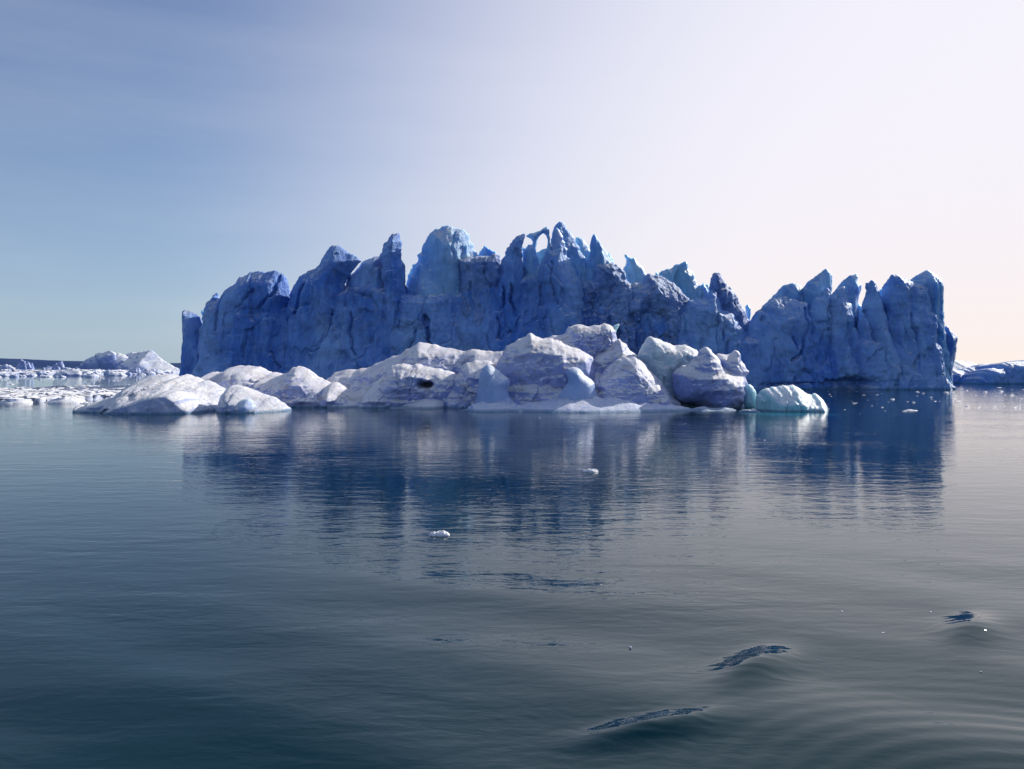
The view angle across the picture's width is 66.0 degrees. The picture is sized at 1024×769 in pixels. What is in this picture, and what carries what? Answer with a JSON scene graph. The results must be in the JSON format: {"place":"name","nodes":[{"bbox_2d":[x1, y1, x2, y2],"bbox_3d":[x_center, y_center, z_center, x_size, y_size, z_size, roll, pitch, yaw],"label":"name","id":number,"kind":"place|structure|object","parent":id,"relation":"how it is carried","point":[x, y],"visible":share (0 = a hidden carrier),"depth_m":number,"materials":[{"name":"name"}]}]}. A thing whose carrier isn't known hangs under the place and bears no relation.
{"place":"outdoors","nodes":[
{"label":"outdoors","id":0,"kind":"place"},
{"bbox_2d":[0,358,180,367],"bbox_3d":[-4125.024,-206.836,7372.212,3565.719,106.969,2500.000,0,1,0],"label":"distant coast","id":1,"kind":"structure","parent":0,"point":[38,363],"depth_m":6456.22},
{"bbox_2d":[0,368,1023,768],"bbox_3d":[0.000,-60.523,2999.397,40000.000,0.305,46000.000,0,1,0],"label":"sea","id":2,"kind":"structure","parent":0,"point":[296,588],"depth_m":25.03,"materials":[{"name":"liquid"}]},
{"bbox_2d":[0,364,15,369],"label":"bergy bit","id":3,"kind":"object","parent":2,"relation":"on","point":[6,366],"visible":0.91,"depth_m":1032.22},
{"bbox_2d":[0,397,34,403],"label":"ice hummock","id":4,"kind":"object","parent":2,"relation":"on","point":[4,401],"visible":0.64,"depth_m":150.43,"materials":[{"name":"white ice"}]},
{"bbox_2d":[0,369,45,373],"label":"pack floe","id":5,"kind":"object","parent":2,"relation":"on","point":[14,371],"visible":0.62,"depth_m":734.16,"materials":[{"name":"white ice"}]},
{"bbox_2d":[16,358,33,369],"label":"bergy bit","id":6,"kind":"object","parent":2,"relation":"on","point":[23,365],"visible":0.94,"depth_m":1032.16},
{"bbox_2d":[35,371,48,374],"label":"bergy bit","id":7,"kind":"object","parent":2,"relation":"on","point":[41,373],"visible":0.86,"depth_m":661.71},
{"bbox_2d":[0,385,95,390],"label":"ice floe","id":8,"kind":"object","parent":2,"relation":"on","point":[3,388],"visible":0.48,"depth_m":217.72,"materials":[{"name":"white ice"}]},
{"bbox_2d":[51,360,64,369],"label":"bergy bit","id":9,"kind":"object","parent":2,"relation":"on","point":[58,366],"visible":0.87,"depth_m":1035.02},
{"bbox_2d":[0,387,124,402],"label":"ice floe","id":10,"kind":"object","parent":2,"relation":"on","point":[93,394],"visible":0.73,"depth_m":165.44,"materials":[{"name":"white ice"}]},
{"bbox_2d":[0,385,127,394],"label":"ice floe","id":11,"kind":"object","parent":2,"relation":"on","point":[17,391],"visible":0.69,"depth_m":194.47,"materials":[{"name":"white ice"}]},
{"bbox_2d":[47,396,85,403],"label":"ice hummock","id":12,"kind":"object","parent":2,"relation":"on","point":[65,400],"visible":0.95,"depth_m":151.18,"materials":[{"name":"white ice"}]},
{"bbox_2d":[53,369,91,375],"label":"bergy bit","id":13,"kind":"object","parent":2,"relation":"on","point":[72,372],"visible":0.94,"depth_m":588.11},
{"bbox_2d":[19,369,128,374],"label":"pack floe","id":14,"kind":"object","parent":2,"relation":"on","point":[51,372],"visible":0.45,"depth_m":741.19,"materials":[{"name":"white ice"}]},
{"bbox_2d":[83,373,97,376],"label":"bergy bit","id":15,"kind":"object","parent":2,"relation":"on","point":[90,375],"visible":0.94,"depth_m":524.30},
{"bbox_2d":[107,372,126,375],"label":"bergy bit","id":16,"kind":"object","parent":2,"relation":"on","point":[115,374],"visible":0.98,"depth_m":600.58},
{"bbox_2d":[79,350,179,370],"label":"distant iceberg","id":17,"kind":"object","parent":2,"relation":"on","point":[141,360],"visible":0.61,"depth_m":924.57,"materials":[{"name":"white ice"}]},
{"bbox_2d":[128,367,141,373],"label":"bergy bit","id":18,"kind":"object","parent":2,"relation":"on","point":[135,370],"visible":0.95,"depth_m":715.78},
{"bbox_2d":[151,369,179,372],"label":"pack floe","id":19,"kind":"object","parent":2,"relation":"on","point":[169,371],"visible":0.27,"depth_m":912.57,"materials":[{"name":"white ice"}]},
{"bbox_2d":[72,374,291,413],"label":"snowy ice dome","id":20,"kind":"structure","parent":2,"relation":"on","point":[172,394],"depth_m":121.66,"materials":[{"name":"white ice"}]},
{"bbox_2d":[201,365,330,406],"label":"rounded iceberg","id":21,"kind":"object","parent":2,"relation":"on","point":[299,386],"visible":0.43,"depth_m":140.97,"materials":[{"name":"white ice"}]},
{"bbox_2d":[429,530,449,536],"bbox_3d":[-3.017,6.352,32.764,0.925,0.581,0.553,0,1,0],"label":"growler","id":22,"kind":"object","parent":2,"relation":"on","point":[440,533],"visible":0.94,"depth_m":32.62,"materials":[{"name":"white ice"}]},
{"bbox_2d":[319,323,735,412],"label":"weathered iceberg","id":23,"kind":"object","parent":2,"relation":"on","point":[580,368],"visible":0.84,"depth_m":134.54,"materials":[{"name":"white ice"}]},
{"bbox_2d":[178,221,957,389],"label":"iceberg","id":24,"kind":"object","parent":2,"relation":"on","point":[325,322],"visible":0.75,"depth_m":246.19,"materials":[{"name":"blue ice"}]},
{"bbox_2d":[582,469,597,472],"bbox_3d":[5.241,5.907,52.507,1.024,0.618,0.725,1,1,28],"label":"growler","id":25,"kind":"object","parent":2,"relation":"on","point":[591,470],"visible":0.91,"depth_m":52.35,"materials":[{"name":"white ice"}]},
{"bbox_2d":[638,336,748,408],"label":"ice boulder","id":26,"kind":"object","parent":2,"relation":"on","point":[687,376],"visible":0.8,"depth_m":134.42,"materials":[{"name":"white ice"}]},
{"bbox_2d":[739,408,759,411],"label":"ice lump","id":27,"kind":"object","parent":2,"relation":"on","point":[750,410],"visible":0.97,"depth_m":122.20,"materials":[{"name":"white ice"}]},
{"bbox_2d":[744,384,755,408],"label":"ice block","id":28,"kind":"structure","parent":2,"relation":"on","point":[750,398],"depth_m":132.38,"materials":[{"name":"blue ice"}]},
{"bbox_2d":[755,385,828,411],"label":"turquoise iceberg","id":29,"kind":"object","parent":2,"relation":"on","point":[787,398],"visible":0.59,"depth_m":124.06,"materials":[{"name":"white ice"}]},
{"bbox_2d":[953,360,976,369],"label":"snow hill","id":30,"kind":"structure","parent":2,"relation":"on","point":[959,365],"depth_m":784.17,"materials":[{"name":"white snow"}]},
{"bbox_2d":[952,364,985,382],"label":"distant iceberg","id":31,"kind":"object","parent":2,"relation":"on","point":[957,374],"visible":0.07,"depth_m":341.00,"materials":[{"name":"ice"}]},
{"bbox_2d":[959,360,1023,383],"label":"tabular iceberg","id":32,"kind":"object","parent":2,"relation":"on","point":[1010,372],"visible":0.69,"depth_m":321.20,"materials":[{"name":"blue ice"}]},
{"bbox_2d":[0,0,1023,363],"label":"sky","id":33,"kind":"structure","parent":0,"point":[156,156],"materials":[{"name":"blue"}]}
]}

